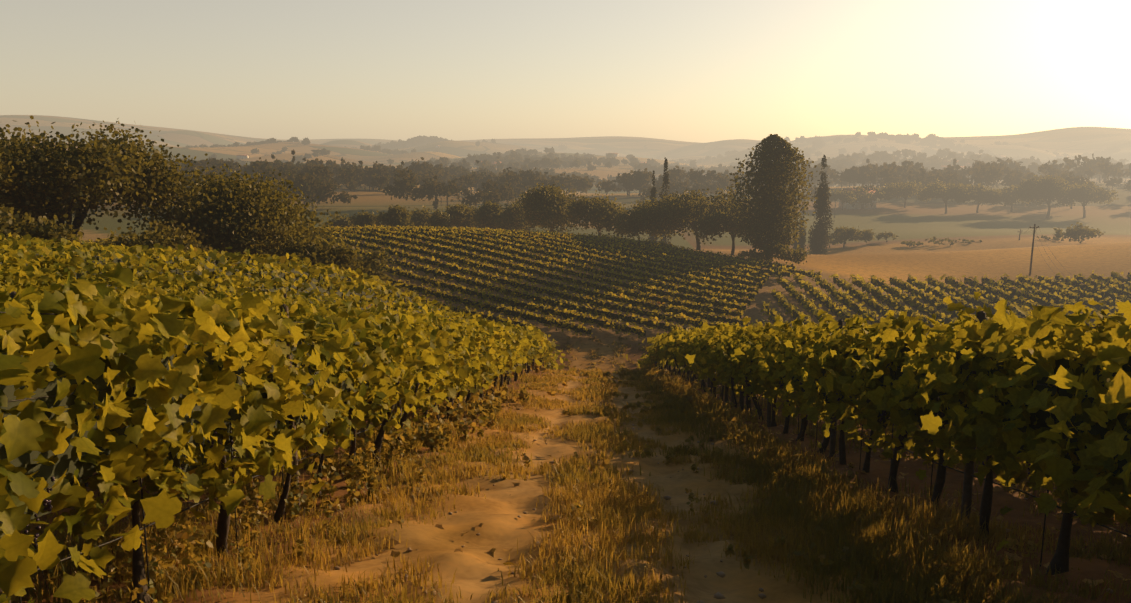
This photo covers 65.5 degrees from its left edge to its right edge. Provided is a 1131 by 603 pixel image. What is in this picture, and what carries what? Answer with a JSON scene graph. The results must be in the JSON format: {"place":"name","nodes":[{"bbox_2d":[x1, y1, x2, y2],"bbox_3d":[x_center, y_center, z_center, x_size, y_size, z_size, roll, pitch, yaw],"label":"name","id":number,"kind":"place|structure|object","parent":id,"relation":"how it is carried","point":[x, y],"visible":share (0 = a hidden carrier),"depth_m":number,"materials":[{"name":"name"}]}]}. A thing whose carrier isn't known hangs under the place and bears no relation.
{"place":"outdoors","nodes":[
{"label":"outdoors","id":0,"kind":"place"},
{"bbox_2d":[0,115,1130,602],"bbox_3d":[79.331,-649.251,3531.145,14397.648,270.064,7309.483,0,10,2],"label":"terrain","id":1,"kind":"structure","parent":0,"point":[1000,249],"depth_m":81.76,"materials":[{"name":"brown soil"}]},
{"bbox_2d":[0,230,791,379],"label":"vine leaves","id":2,"kind":"object","parent":1,"relation":"on","point":[663,352],"visible":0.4,"depth_m":33.73,"materials":[{"name":"green plant"}]},
{"bbox_2d":[9,284,985,526],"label":"vineyard posts","id":3,"kind":"object","parent":1,"relation":"on","point":[968,478],"visible":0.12,"depth_m":8.48,"materials":[{"name":"brown wood"}]},
{"bbox_2d":[0,115,1126,290],"bbox_3d":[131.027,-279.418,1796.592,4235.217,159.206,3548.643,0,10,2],"label":"tree","id":4,"kind":"object","parent":1,"relation":"on","point":[220,213],"depth_m":82.38,"materials":[{"name":"green plant"}]},
{"bbox_2d":[28,132,1130,209],"bbox_3d":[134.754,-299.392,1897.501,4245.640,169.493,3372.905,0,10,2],"label":"tree leaves","id":5,"kind":"object","parent":4,"relation":"attached to","point":[517,176],"visible":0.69,"depth_m":442.10,"materials":[{"name":"green plant"}]},
{"bbox_2d":[0,262,1130,602],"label":"vine leaves","id":6,"kind":"object","parent":1,"relation":"on","point":[140,330],"visible":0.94,"depth_m":5.53,"materials":[{"name":"green plant"}]},
{"bbox_2d":[0,246,1130,473],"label":"vine leaves","id":7,"kind":"object","parent":1,"relation":"on","point":[418,342],"visible":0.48,"depth_m":12.48,"materials":[{"name":"green plant"}]},
{"bbox_2d":[0,227,1130,522],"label":"grapevines","id":8,"kind":"object","parent":1,"relation":"on","point":[68,463],"visible":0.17,"depth_m":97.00,"materials":[{"name":"green plant"}]},
{"bbox_2d":[24,366,1031,546],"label":"grape clusters","id":9,"kind":"object","parent":8,"relation":"hanging from","point":[48,507],"visible":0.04,"depth_m":4.45,"materials":[{"name":"purple"}]},
{"bbox_2d":[0,353,1130,602],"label":"vine trunks","id":10,"kind":"object","parent":1,"relation":"on","point":[1060,563],"visible":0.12,"depth_m":8.88,"materials":[{"name":"brown wood"}]},
{"bbox_2d":[10,360,1129,602],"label":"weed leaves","id":11,"kind":"object","parent":1,"relation":"on","point":[490,404],"visible":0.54,"depth_m":9.31,"materials":[{"name":"green plant"}]},
{"bbox_2d":[12,336,1130,602],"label":"grass","id":12,"kind":"structure","parent":1,"relation":"on","point":[798,512],"depth_m":7.85,"materials":[{"name":"plant"}]},
{"bbox_2d":[30,392,1128,602],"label":"path stones","id":13,"kind":"object","parent":1,"relation":"on","point":[717,595],"visible":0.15,"depth_m":7.30,"materials":[{"name":"brown stone"}]},
{"bbox_2d":[32,224,1130,369],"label":"vine leaves","id":14,"kind":"object","parent":1,"relation":"on","point":[791,308],"visible":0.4,"depth_m":108.72,"materials":[{"name":"green plant"}]},
{"bbox_2d":[86,379,1130,602],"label":"fallen leaves","id":15,"kind":"object","parent":1,"relation":"on","point":[836,458],"visible":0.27,"depth_m":8.00,"materials":[{"name":"brown plant"}]},
{"bbox_2d":[236,146,1068,208],"bbox_3d":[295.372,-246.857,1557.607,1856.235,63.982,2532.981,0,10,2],"label":"farmhouse walls","id":16,"kind":"structure","parent":1,"relation":"on","point":[857,205],"depth_m":317.30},
{"bbox_2d":[240,147,1058,208],"bbox_3d":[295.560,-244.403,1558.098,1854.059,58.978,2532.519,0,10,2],"label":"farmhouse windows","id":17,"kind":"structure","parent":16,"relation":"in","point":[862,206],"depth_m":316.44,"materials":[{"name":"black glass"}]},
{"bbox_2d":[236,145,1067,195],"bbox_3d":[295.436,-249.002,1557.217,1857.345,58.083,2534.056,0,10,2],"label":"farmhouse roofs","id":18,"kind":"structure","parent":16,"relation":"on","point":[874,191],"depth_m":889.64,"materials":[{"name":"red tile"}]},
{"bbox_2d":[648,155,832,254],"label":"cypress trees","id":19,"kind":"object","parent":1,"relation":"on","point":[821,236],"visible":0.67,"depth_m":178.32,"materials":[{"name":"green plant"}]},
{"bbox_2d":[441,200,1082,283],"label":"utility poles","id":20,"kind":"object","parent":1,"relation":"on","point":[1034,231],"visible":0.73,"depth_m":125.05,"materials":[{"name":"brown wood"}]},
{"bbox_2d":[0,297,1130,602],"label":"vine wires","id":21,"kind":"object","parent":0,"point":[144,527],"depth_m":6.80,"materials":[{"name":"grey metal"}]},
{"bbox_2d":[0,0,1130,142],"label":"sky","id":22,"kind":"structure","parent":0,"point":[700,71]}
]}

